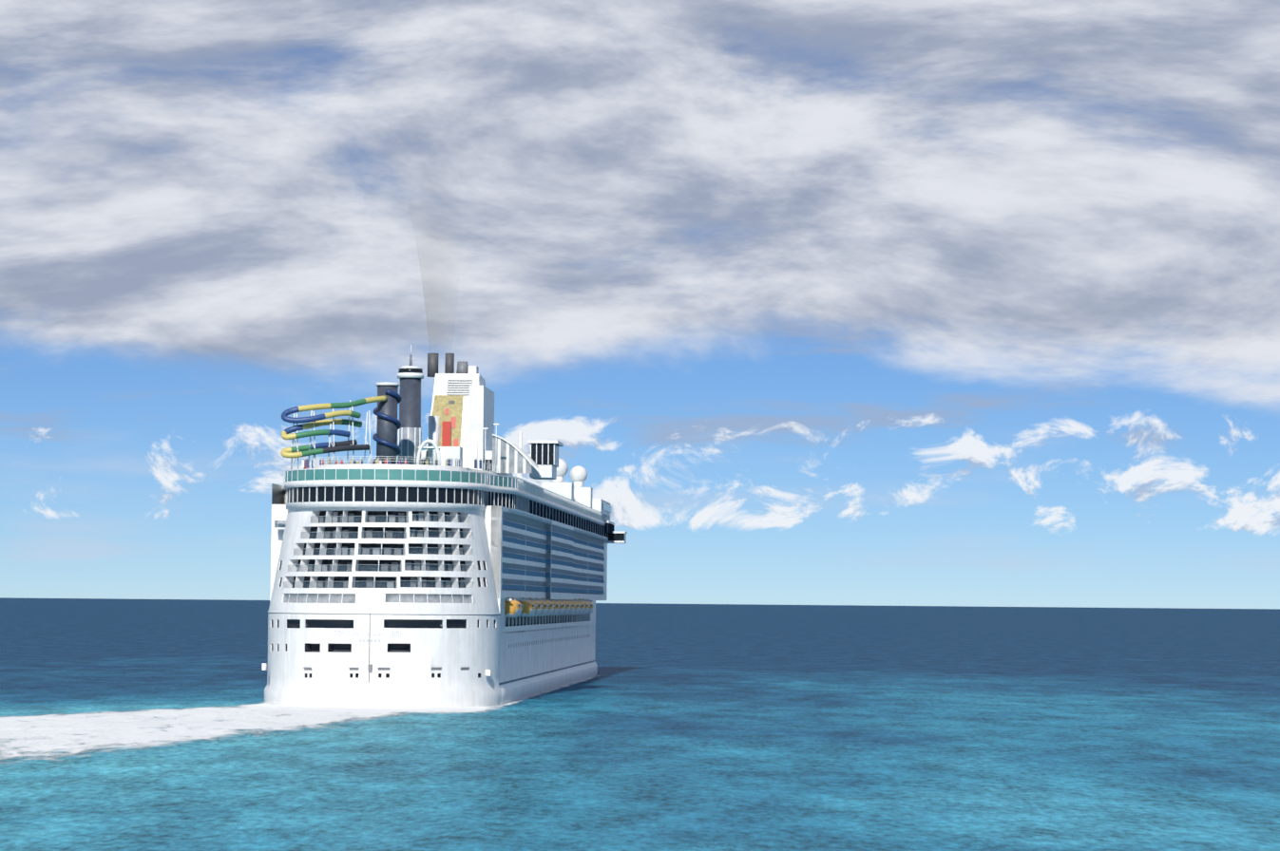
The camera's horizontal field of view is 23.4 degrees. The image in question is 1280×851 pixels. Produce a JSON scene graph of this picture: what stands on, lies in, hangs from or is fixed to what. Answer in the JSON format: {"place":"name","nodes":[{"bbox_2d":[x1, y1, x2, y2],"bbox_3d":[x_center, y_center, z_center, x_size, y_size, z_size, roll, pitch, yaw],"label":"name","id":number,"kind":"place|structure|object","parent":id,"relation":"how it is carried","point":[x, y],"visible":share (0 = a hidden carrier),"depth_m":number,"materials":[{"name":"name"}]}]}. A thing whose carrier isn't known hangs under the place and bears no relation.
{"place":"outdoors","nodes":[
{"label":"outdoors","id":0,"kind":"place"},
{"bbox_2d":[0,597,1279,850],"bbox_3d":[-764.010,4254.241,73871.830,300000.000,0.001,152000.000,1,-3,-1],"label":"sea","id":1,"kind":"structure","parent":0,"point":[143,725],"depth_m":386.28,"materials":[{"name":"liquid"}]},
{"bbox_2d":[261,171,627,707],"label":"cruise ship","id":2,"kind":"object","parent":1,"relation":"on","point":[455,564],"visible":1,"depth_m":508.08,"materials":[{"name":"white metal"}]},
{"bbox_2d":[0,0,1279,609],"label":"sky","id":3,"kind":"structure","parent":0,"point":[970,303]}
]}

